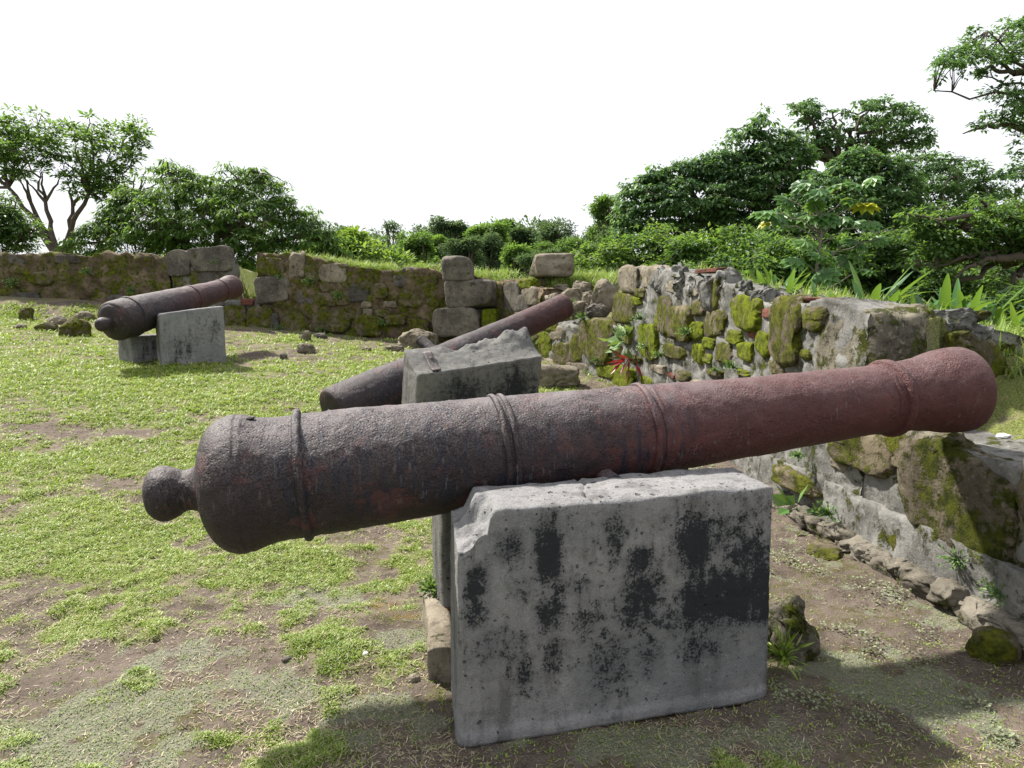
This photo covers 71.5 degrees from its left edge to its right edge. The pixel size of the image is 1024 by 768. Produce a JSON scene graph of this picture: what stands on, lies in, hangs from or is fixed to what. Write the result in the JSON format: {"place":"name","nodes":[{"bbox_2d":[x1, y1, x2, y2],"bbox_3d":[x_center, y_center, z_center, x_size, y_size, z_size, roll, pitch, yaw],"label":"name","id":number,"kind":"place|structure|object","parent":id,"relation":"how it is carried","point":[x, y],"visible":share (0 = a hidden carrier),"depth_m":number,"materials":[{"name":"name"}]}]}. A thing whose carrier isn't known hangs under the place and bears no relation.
{"place":"outdoors","nodes":[
{"label":"outdoors","id":0,"kind":"place"},
{"bbox_2d":[0,266,1023,767],"bbox_3d":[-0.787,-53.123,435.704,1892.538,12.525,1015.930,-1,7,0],"label":"ground","id":1,"kind":"structure","parent":0,"point":[834,602],"depth_m":3.30,"materials":[{"name":"green plant"}]},
{"bbox_2d":[0,190,51,253],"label":"broadleaf tree","id":2,"kind":"object","parent":1,"relation":"on","point":[11,239],"visible":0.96,"depth_m":18.41,"materials":[{"name":"green plant"}]},
{"bbox_2d":[18,307,33,319],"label":"rock","id":3,"kind":"object","parent":1,"relation":"on","point":[24,313],"visible":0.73,"depth_m":13.27,"materials":[{"name":"green stone"}]},
{"bbox_2d":[34,322,58,330],"bbox_3d":[-8.086,-0.967,12.362,0.393,0.222,0.341,-1,7,0],"label":"rock","id":4,"kind":"object","parent":1,"relation":"on","point":[47,326],"visible":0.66,"depth_m":12.23,"materials":[{"name":"grey stone"}]},
{"bbox_2d":[47,315,66,324],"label":"rock","id":5,"kind":"object","parent":1,"relation":"on","point":[58,319],"visible":0.6,"depth_m":13.06,"materials":[{"name":"beige stone"}]},
{"bbox_2d":[58,316,91,336],"bbox_3d":[-7.373,-0.907,12.016,0.459,0.475,0.400,-1,7,0],"label":"rock","id":6,"kind":"object","parent":1,"relation":"on","point":[73,326],"visible":0.69,"depth_m":11.90,"materials":[{"name":"green stone"}]},
{"bbox_2d":[0,102,159,252],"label":"broadleaf tree","id":7,"kind":"object","parent":1,"relation":"on","point":[13,154],"visible":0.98,"depth_m":23.08,"materials":[{"name":"green plant"}]},
{"bbox_2d":[75,311,95,319],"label":"rock","id":8,"kind":"object","parent":1,"relation":"on","point":[84,314],"visible":0.64,"depth_m":13.53,"materials":[{"name":"beige stone"}]},
{"bbox_2d":[0,250,172,302],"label":"stone wall","id":9,"kind":"structure","parent":1,"relation":"on","point":[110,277],"depth_m":14.43,"materials":[{"name":"stone"}]},
{"bbox_2d":[118,334,157,362],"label":"concrete pier","id":10,"kind":"structure","parent":1,"relation":"on","point":[141,348],"depth_m":10.13,"materials":[{"name":"grey concrete"}]},
{"bbox_2d":[155,306,226,364],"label":"concrete pier","id":11,"kind":"structure","parent":1,"relation":"on","point":[196,335],"depth_m":10.13,"materials":[{"name":"grey concrete"}]},
{"bbox_2d":[94,275,242,340],"bbox_3d":[-5.045,-1.196,10.616,0.571,0.574,2.810,1,18,17],"label":"cannon","id":12,"kind":"object","parent":11,"relation":"on","point":[123,318],"visible":0.9,"depth_m":9.97,"materials":[{"name":"brown metal"}]},
{"bbox_2d":[165,245,239,311],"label":"wall pier","id":13,"kind":"structure","parent":1,"relation":"on","point":[193,266],"depth_m":14.23,"materials":[{"name":"grey stone"}]},
{"bbox_2d":[54,157,357,272],"bbox_3d":[-9.305,-2.085,21.908,9.435,9.413,3.472,-1,7,0],"label":"mango tree","id":14,"kind":"object","parent":1,"relation":"on","point":[226,211],"visible":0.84,"depth_m":21.12,"materials":[{"name":"green plant"}]},
{"bbox_2d":[224,298,279,329],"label":"embrasure sill","id":15,"kind":"structure","parent":1,"relation":"on","point":[248,312],"depth_m":14.19,"materials":[{"name":"green stone"}]},
{"bbox_2d":[300,330,311,340],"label":"rock","id":16,"kind":"object","parent":1,"relation":"on","point":[306,335],"visible":0.84,"depth_m":12.77,"materials":[{"name":"beige stone"}]},
{"bbox_2d":[297,343,315,353],"bbox_3d":[-3.411,-0.573,11.767,0.297,0.214,0.237,-1,7,0],"label":"rock","id":17,"kind":"object","parent":1,"relation":"on","point":[306,348],"visible":0.84,"depth_m":11.69,"materials":[{"name":"beige stone"}]},
{"bbox_2d":[313,333,326,338],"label":"rock","id":18,"kind":"object","parent":1,"relation":"on","point":[320,335],"visible":0.86,"depth_m":13.16,"materials":[{"name":"grey stone"}]},
{"bbox_2d":[296,224,423,269],"bbox_3d":[-4.953,-1.024,23.505,4.409,8.579,2.914,-1,7,0],"label":"bush","id":19,"kind":"object","parent":1,"relation":"on","point":[363,250],"visible":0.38,"depth_m":22.81,"materials":[{"name":"green plant"}]},
{"bbox_2d":[254,251,503,342],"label":"stone wall","id":20,"kind":"structure","parent":1,"relation":"on","point":[405,299],"depth_m":13.67,"materials":[{"name":"stone"}]},
{"bbox_2d":[441,256,473,281],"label":"stone block","id":21,"kind":"structure","parent":20,"relation":"on","point":[457,268],"depth_m":12.90,"materials":[{"name":"grey stone"}]},
{"bbox_2d":[367,219,406,251],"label":"forest tree","id":22,"kind":"object","parent":1,"relation":"on","point":[387,227],"visible":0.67,"depth_m":58.44,"materials":[{"name":"green plant"}]},
{"bbox_2d":[376,230,409,251],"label":"forest tree","id":23,"kind":"object","parent":1,"relation":"on","point":[401,235],"visible":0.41,"depth_m":48.94,"materials":[{"name":"green plant"}]},
{"bbox_2d":[383,344,404,351],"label":"rock","id":24,"kind":"object","parent":1,"relation":"on","point":[395,347],"visible":0.74,"depth_m":12.41,"materials":[{"name":"beige stone"}]},
{"bbox_2d":[407,673,419,683],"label":"rock","id":25,"kind":"object","parent":1,"relation":"on","point":[413,677],"visible":0.99,"depth_m":2.97,"materials":[{"name":"beige stone"}]},
{"bbox_2d":[395,229,439,266],"bbox_3d":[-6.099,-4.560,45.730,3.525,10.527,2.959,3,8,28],"label":"bush","id":26,"kind":"object","parent":1,"relation":"on","point":[419,245],"visible":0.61,"depth_m":44.67,"materials":[{"name":"green plant"}]},
{"bbox_2d":[397,328,438,348],"bbox_3d":[-1.739,-0.769,12.959,0.719,0.495,0.522,2,8,21],"label":"rock","id":27,"kind":"object","parent":1,"relation":"on","point":[408,338],"visible":0.57,"depth_m":12.76,"materials":[{"name":"beige stone"}]},
{"bbox_2d":[410,223,429,235],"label":"forest tree","id":28,"kind":"object","parent":1,"relation":"on","point":[418,227],"visible":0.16,"depth_m":64.45,"materials":[{"name":"green plant"}]},
{"bbox_2d":[417,573,436,597],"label":"weed plant","id":29,"kind":"object","parent":1,"relation":"on","point":[430,582],"visible":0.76,"depth_m":3.52,"materials":[{"name":"green plant"}]},
{"bbox_2d":[421,590,451,681],"bbox_3d":[-0.342,1.150,3.273,0.128,0.178,0.614,-2,7,-10],"label":"kerb stone","id":30,"kind":"object","parent":1,"relation":"on","point":[436,619],"visible":0.73,"depth_m":3.06,"materials":[{"name":"beige stone"}]},
{"bbox_2d":[423,234,449,267],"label":"forest tree","id":31,"kind":"object","parent":1,"relation":"on","point":[439,238],"visible":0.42,"depth_m":52.56,"materials":[{"name":"green plant"}]},
{"bbox_2d":[424,215,469,259],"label":"forest tree","id":32,"kind":"object","parent":1,"relation":"on","point":[449,230],"visible":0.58,"depth_m":61.80,"materials":[{"name":"green plant"}]},
{"bbox_2d":[437,234,488,270],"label":"forest tree","id":33,"kind":"object","parent":1,"relation":"on","point":[466,247],"visible":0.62,"depth_m":42.74,"materials":[{"name":"green plant"}]},
{"bbox_2d":[402,327,541,403],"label":"concrete pier","id":34,"kind":"structure","parent":1,"relation":"on","point":[506,363],"depth_m":6.20,"materials":[{"name":"grey concrete"}]},
{"bbox_2d":[319,294,573,411],"bbox_3d":[-0.572,-0.318,7.419,3.266,0.496,0.751,-28,56,-36],"label":"cannon","id":35,"kind":"object","parent":34,"relation":"on","point":[381,385],"visible":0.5,"depth_m":6.79,"materials":[{"name":"metal"}]},
{"bbox_2d":[462,216,511,268],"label":"forest tree","id":36,"kind":"object","parent":1,"relation":"on","point":[498,228],"visible":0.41,"depth_m":57.95,"materials":[{"name":"green plant"}]},
{"bbox_2d":[474,228,508,271],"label":"forest tree","id":37,"kind":"object","parent":1,"relation":"on","point":[491,250],"visible":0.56,"depth_m":44.71,"materials":[{"name":"green plant"}]},
{"bbox_2d":[494,218,518,234],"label":"forest tree","id":38,"kind":"object","parent":1,"relation":"on","point":[511,221],"visible":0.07,"depth_m":64.13,"materials":[{"name":"green plant"}]},
{"bbox_2d":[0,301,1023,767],"bbox_3d":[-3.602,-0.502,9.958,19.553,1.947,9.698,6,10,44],"label":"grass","id":39,"kind":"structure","parent":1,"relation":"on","point":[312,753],"depth_m":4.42,"materials":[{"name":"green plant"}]},
{"bbox_2d":[498,241,533,277],"bbox_3d":[0.364,-2.957,37.847,2.695,9.138,2.699,-1,7,0],"label":"forest tree","id":40,"kind":"object","parent":1,"relation":"on","point":[510,252],"visible":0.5,"depth_m":36.96,"materials":[{"name":"green plant"}]},
{"bbox_2d":[507,224,539,251],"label":"forest tree","id":41,"kind":"object","parent":1,"relation":"on","point":[519,234],"visible":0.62,"depth_m":60.13,"materials":[{"name":"green plant"}]},
{"bbox_2d":[37,249,1023,378],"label":"tall grass","id":42,"kind":"structure","parent":1,"relation":"on","point":[611,276],"depth_m":12.73,"materials":[{"name":"green plant"}]},
{"bbox_2d":[501,278,563,340],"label":"stone wall","id":43,"kind":"structure","parent":1,"relation":"on","point":[521,294],"depth_m":12.54,"materials":[{"name":"grey stone"}]},
{"bbox_2d":[514,247,560,277],"bbox_3d":[1.222,-2.510,36.028,2.840,8.640,2.541,4,8,34],"label":"forest tree","id":44,"kind":"object","parent":1,"relation":"on","point":[526,259],"visible":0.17,"depth_m":35.23,"materials":[{"name":"green plant"}]},
{"bbox_2d":[532,217,564,228],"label":"forest tree","id":45,"kind":"object","parent":1,"relation":"on","point":[539,221],"visible":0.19,"depth_m":72.33,"materials":[{"name":"green plant"}]},
{"bbox_2d":[539,364,579,387],"bbox_3d":[0.622,-0.098,10.007,0.667,0.387,0.508,-1,7,0],"label":"rock","id":46,"kind":"object","parent":1,"relation":"on","point":[562,376],"visible":0.71,"depth_m":9.81,"materials":[{"name":"beige stone"}]},
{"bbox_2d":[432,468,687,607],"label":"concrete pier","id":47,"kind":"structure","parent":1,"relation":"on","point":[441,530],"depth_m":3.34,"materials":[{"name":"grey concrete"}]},
{"bbox_2d":[532,235,592,255],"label":"forest tree","id":48,"kind":"object","parent":1,"relation":"on","point":[567,243],"visible":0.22,"depth_m":40.27,"materials":[{"name":"green plant"}]},
{"bbox_2d":[529,216,600,252],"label":"forest tree","id":49,"kind":"object","parent":1,"relation":"on","point":[547,229],"visible":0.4,"depth_m":48.36,"materials":[{"name":"green plant"}]},
{"bbox_2d":[531,277,620,381],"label":"stone wall","id":50,"kind":"structure","parent":1,"relation":"on","point":[577,343],"depth_m":11.07,"materials":[{"name":"green stone"}]},
{"bbox_2d":[529,253,574,278],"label":"stone block","id":51,"kind":"structure","parent":50,"relation":"on","point":[552,265],"depth_m":12.49,"materials":[{"name":"grey stone"}]},
{"bbox_2d":[575,311,590,321],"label":"weed plant","id":52,"kind":"object","parent":50,"relation":"on","point":[580,317],"visible":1,"depth_m":10.89,"materials":[{"name":"green plant"}]},
{"bbox_2d":[572,233,625,265],"bbox_3d":[4.752,-3.496,39.956,4.198,9.672,3.682,-1,7,0],"label":"forest tree","id":53,"kind":"object","parent":1,"relation":"on","point":[605,240],"visible":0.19,"depth_m":38.65,"materials":[{"name":"green plant"}]},
{"bbox_2d":[564,239,645,273],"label":"bush","id":54,"kind":"object","parent":1,"relation":"on","point":[607,253],"visible":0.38,"depth_m":15.12,"materials":[{"name":"green plant"}]},
{"bbox_2d":[581,192,636,255],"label":"forest tree","id":55,"kind":"object","parent":1,"relation":"on","point":[601,209],"visible":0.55,"depth_m":46.37,"materials":[{"name":"green plant"}]},
{"bbox_2d":[450,467,772,747],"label":"concrete pier","id":56,"kind":"structure","parent":1,"relation":"on","point":[583,603],"depth_m":2.67,"materials":[{"name":"grey concrete"}]},
{"bbox_2d":[142,347,997,553],"bbox_3d":[0.435,0.226,3.199,3.847,0.554,0.594,-6,8,-13],"label":"cannon","id":57,"kind":"object","parent":56,"relation":"on","point":[245,484],"visible":0.91,"depth_m":2.90,"materials":[{"name":"metal"}]},
{"bbox_2d":[595,213,637,259],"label":"forest tree","id":58,"kind":"object","parent":1,"relation":"on","point":[605,232],"visible":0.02,"depth_m":44.74,"materials":[{"name":"green plant"}]},
{"bbox_2d":[588,221,683,272],"bbox_3d":[2.723,-2.090,15.912,2.779,3.023,1.600,-1,7,0],"label":"bush","id":59,"kind":"object","parent":1,"relation":"on","point":[634,239],"visible":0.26,"depth_m":15.54,"materials":[{"name":"green plant"}]},
{"bbox_2d":[640,217,726,267],"bbox_3d":[3.719,-1.842,15.404,2.124,3.519,1.329,-1,7,0],"label":"bush","id":60,"kind":"object","parent":1,"relation":"on","point":[653,260],"visible":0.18,"depth_m":15.14,"materials":[{"name":"green plant"}]},
{"bbox_2d":[643,221,761,268],"bbox_3d":[4.297,-1.465,14.971,3.384,3.855,1.619,-1,7,0],"label":"bush","id":61,"kind":"object","parent":1,"relation":"on","point":[688,250],"visible":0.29,"depth_m":14.54,"materials":[{"name":"green plant"}]},
{"bbox_2d":[605,102,821,260],"bbox_3d":[6.426,-2.592,22.933,6.922,12.188,3.011,-1,7,0],"label":"broadleaf tree","id":62,"kind":"object","parent":1,"relation":"on","point":[659,196],"visible":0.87,"depth_m":21.98,"materials":[{"name":"green plant"}]},
{"bbox_2d":[667,256,761,275],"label":"bush","id":63,"kind":"object","parent":1,"relation":"on","point":[716,263],"visible":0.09,"depth_m":13.33,"materials":[{"name":"green plant"}]},
{"bbox_2d":[475,214,1023,289],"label":"forest","id":64,"kind":"object","parent":1,"relation":"on","point":[534,218],"depth_m":79.94,"materials":[{"name":"plant"}]},
{"bbox_2d":[704,225,804,272],"bbox_3d":[5.122,-1.142,14.499,2.577,4.457,1.541,-1,7,0],"label":"bush","id":65,"kind":"object","parent":1,"relation":"on","point":[731,257],"visible":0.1,"depth_m":14.12,"materials":[{"name":"green plant"}]},
{"bbox_2d":[740,264,806,284],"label":"bladed plant","id":66,"kind":"object","parent":1,"relation":"on","point":[761,279],"visible":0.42,"depth_m":6.75,"materials":[{"name":"green plant"}]},
{"bbox_2d":[767,622,814,680],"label":"weed plant","id":67,"kind":"object","parent":1,"relation":"on","point":[782,654],"visible":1,"depth_m":3.05,"materials":[{"name":"green plant"}]},
{"bbox_2d":[767,594,820,664],"bbox_3d":[1.263,1.140,3.222,0.220,0.339,0.237,-1,7,0],"label":"rock","id":68,"kind":"object","parent":1,"relation":"on","point":[784,613],"visible":0.59,"depth_m":3.16,"materials":[{"name":"grey stone"}]},
{"bbox_2d":[740,230,864,295],"bbox_3d":[5.421,-1.039,13.391,2.570,3.721,1.579,-1,7,0],"label":"bush","id":69,"kind":"object","parent":1,"relation":"on","point":[774,265],"visible":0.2,"depth_m":13.04,"materials":[{"name":"green plant"}]},
{"bbox_2d":[785,276,842,296],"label":"bladed plant","id":70,"kind":"object","parent":1,"relation":"on","point":[814,289],"visible":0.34,"depth_m":6.33,"materials":[{"name":"green plant"}]},
{"bbox_2d":[611,262,1023,507],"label":"stone wall","id":71,"kind":"structure","parent":1,"relation":"on","point":[750,328],"depth_m":5.74,"materials":[{"name":"grey stone"}]},
{"bbox_2d":[598,324,632,364],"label":"leafy plant","id":72,"kind":"object","parent":71,"relation":"attached to","point":[615,342],"visible":0.97,"depth_m":9.54,"materials":[{"name":"green plant"}]},
{"bbox_2d":[612,323,630,336],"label":"weed plant","id":73,"kind":"object","parent":71,"relation":"attached to","point":[621,330],"visible":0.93,"depth_m":9.57,"materials":[{"name":"green plant"}]},
{"bbox_2d":[606,348,641,379],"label":"red leaved plant","id":74,"kind":"object","parent":71,"relation":"on","point":[620,359],"visible":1,"depth_m":9.28,"materials":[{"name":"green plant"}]},
{"bbox_2d":[629,309,645,323],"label":"weed plant","id":75,"kind":"object","parent":71,"relation":"on","point":[636,317],"visible":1,"depth_m":9.10,"materials":[{"name":"green plant"}]},
{"bbox_2d":[675,324,690,335],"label":"weed plant","id":76,"kind":"object","parent":71,"relation":"attached to","point":[687,331],"visible":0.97,"depth_m":7.48,"materials":[{"name":"green plant"}]},
{"bbox_2d":[722,359,741,371],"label":"weed plant","id":77,"kind":"object","parent":71,"relation":"on","point":[729,362],"visible":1,"depth_m":6.29,"materials":[{"name":"green plant"}]},
{"bbox_2d":[754,266,810,292],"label":"bladed plant","id":78,"kind":"object","parent":71,"relation":"on","point":[789,282],"visible":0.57,"depth_m":6.39,"materials":[{"name":"green plant"}]},
{"bbox_2d":[788,448,807,461],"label":"weed plant","id":79,"kind":"object","parent":71,"relation":"attached to","point":[796,454],"visible":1,"depth_m":4.91,"materials":[{"name":"green plant"}]},
{"bbox_2d":[747,175,890,294],"bbox_3d":[5.099,-1.514,11.825,2.608,3.776,1.509,-1,7,0],"label":"cecropia sapling","id":80,"kind":"object","parent":1,"relation":"on","point":[816,204],"visible":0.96,"depth_m":11.67,"materials":[{"name":"green plant"}]},
{"bbox_2d":[806,538,844,560],"bbox_3d":[1.986,1.052,4.492,0.231,0.095,0.393,5,9,39],"label":"rock","id":81,"kind":"object","parent":1,"relation":"on","point":[826,549],"visible":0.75,"depth_m":4.41,"materials":[{"name":"green stone"}]},
{"bbox_2d":[753,144,935,280],"bbox_3d":[9.259,-1.323,19.955,5.348,10.469,2.731,-3,7,-18],"label":"broadleaf tree","id":82,"kind":"object","parent":1,"relation":"on","point":[892,199],"visible":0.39,"depth_m":19.12,"materials":[{"name":"green plant"}]},
{"bbox_2d":[781,232,916,300],"bbox_3d":[6.622,-0.195,14.154,3.135,5.616,1.630,-1,7,0],"label":"bush","id":83,"kind":"object","parent":1,"relation":"on","point":[866,257],"visible":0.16,"depth_m":13.50,"materials":[{"name":"green plant"}]},
{"bbox_2d":[783,93,939,207],"bbox_3d":[12.025,-3.347,24.823,5.539,13.104,2.129,-1,7,0],"label":"broadleaf tree","id":84,"kind":"object","parent":1,"relation":"on","point":[828,153],"visible":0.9,"depth_m":23.96,"materials":[{"name":"green plant"}]},
{"bbox_2d":[757,430,1023,654],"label":"stone wall","id":85,"kind":"structure","parent":1,"relation":"on","point":[924,493],"depth_m":3.75,"materials":[{"name":"grey stone"}]},
{"bbox_2d":[773,485,818,514],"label":"leafy plant","id":86,"kind":"object","parent":85,"relation":"on","point":[781,499],"visible":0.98,"depth_m":4.88,"materials":[{"name":"green plant"}]},
{"bbox_2d":[810,500,841,523],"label":"weed plant","id":87,"kind":"object","parent":85,"relation":"on","point":[826,511],"visible":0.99,"depth_m":4.59,"materials":[{"name":"green plant"}]},
{"bbox_2d":[936,543,967,571],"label":"weed plant","id":88,"kind":"object","parent":85,"relation":"on","point":[956,561],"visible":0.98,"depth_m":3.58,"materials":[{"name":"green plant"}]},
{"bbox_2d":[976,577,1006,606],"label":"weed plant","id":89,"kind":"object","parent":85,"relation":"on","point":[996,592],"visible":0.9,"depth_m":3.35,"materials":[{"name":"green plant"}]},
{"bbox_2d":[848,260,933,303],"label":"bladed plant","id":90,"kind":"object","parent":1,"relation":"on","point":[858,290],"visible":0.39,"depth_m":6.28,"materials":[{"name":"green plant"}]},
{"bbox_2d":[837,226,985,302],"bbox_3d":[7.789,0.338,14.146,3.616,6.903,1.728,-1,7,0],"label":"bush","id":91,"kind":"object","parent":1,"relation":"on","point":[896,246],"visible":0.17,"depth_m":13.51,"materials":[{"name":"green plant"}]},
{"bbox_2d":[883,285,967,308],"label":"bladed plant","id":92,"kind":"object","parent":1,"relation":"on","point":[912,300],"visible":0.14,"depth_m":5.97,"materials":[{"name":"green plant"}]},
{"bbox_2d":[913,294,967,309],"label":"bladed plant","id":93,"kind":"object","parent":1,"relation":"on","point":[918,300],"visible":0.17,"depth_m":6.01,"materials":[{"name":"green plant"}]},
{"bbox_2d":[889,255,1022,302],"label":"bush","id":94,"kind":"object","parent":1,"relation":"on","point":[970,290],"visible":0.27,"depth_m":12.66,"materials":[{"name":"green plant"}]},
{"bbox_2d":[890,194,1023,307],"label":"broadleaf tree","id":95,"kind":"object","parent":1,"relation":"on","point":[997,225],"visible":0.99,"depth_m":11.27,"materials":[{"name":"green plant"}]},
{"bbox_2d":[931,273,997,310],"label":"bladed plant","id":96,"kind":"object","parent":1,"relation":"on","point":[959,301],"visible":0.42,"depth_m":5.74,"materials":[{"name":"green plant"}]},
{"bbox_2d":[906,149,1023,294],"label":"broadleaf tree","id":97,"kind":"object","parent":1,"relation":"on","point":[950,189],"visible":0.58,"depth_m":20.22,"materials":[{"name":"green plant"}]},
{"bbox_2d":[923,14,1023,173],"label":"broadleaf tree","id":98,"kind":"object","parent":1,"relation":"on","point":[949,60],"visible":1,"depth_m":13.78,"materials":[{"name":"green plant"}]},
{"bbox_2d":[937,288,1023,321],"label":"bladed plant","id":99,"kind":"object","parent":1,"relation":"on","point":[969,303],"visible":0.24,"depth_m":5.65,"materials":[{"name":"green plant"}]},
{"bbox_2d":[951,280,1023,323],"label":"bush","id":100,"kind":"object","parent":1,"relation":"on","point":[1006,298],"visible":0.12,"depth_m":9.75,"materials":[{"name":"green plant"}]},
{"bbox_2d":[965,626,1023,666],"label":"rock","id":101,"kind":"object","parent":1,"relation":"on","point":[997,647],"visible":0.91,"depth_m":3.12,"materials":[{"name":"green stone"}]},
{"bbox_2d":[979,299,1023,329],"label":"bladed plant","id":102,"kind":"object","parent":1,"relation":"on","point":[998,313],"visible":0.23,"depth_m":5.56,"materials":[{"name":"green plant"}]},
{"bbox_2d":[999,302,1023,331],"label":"bladed plant","id":103,"kind":"object","parent":1,"relation":"on","point":[1013,315],"visible":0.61,"depth_m":5.30,"materials":[{"name":"green plant"}]},
{"bbox_2d":[0,0,1023,266],"label":"sky","id":104,"kind":"structure","parent":0,"point":[405,112],"materials":[{"name":"white"}]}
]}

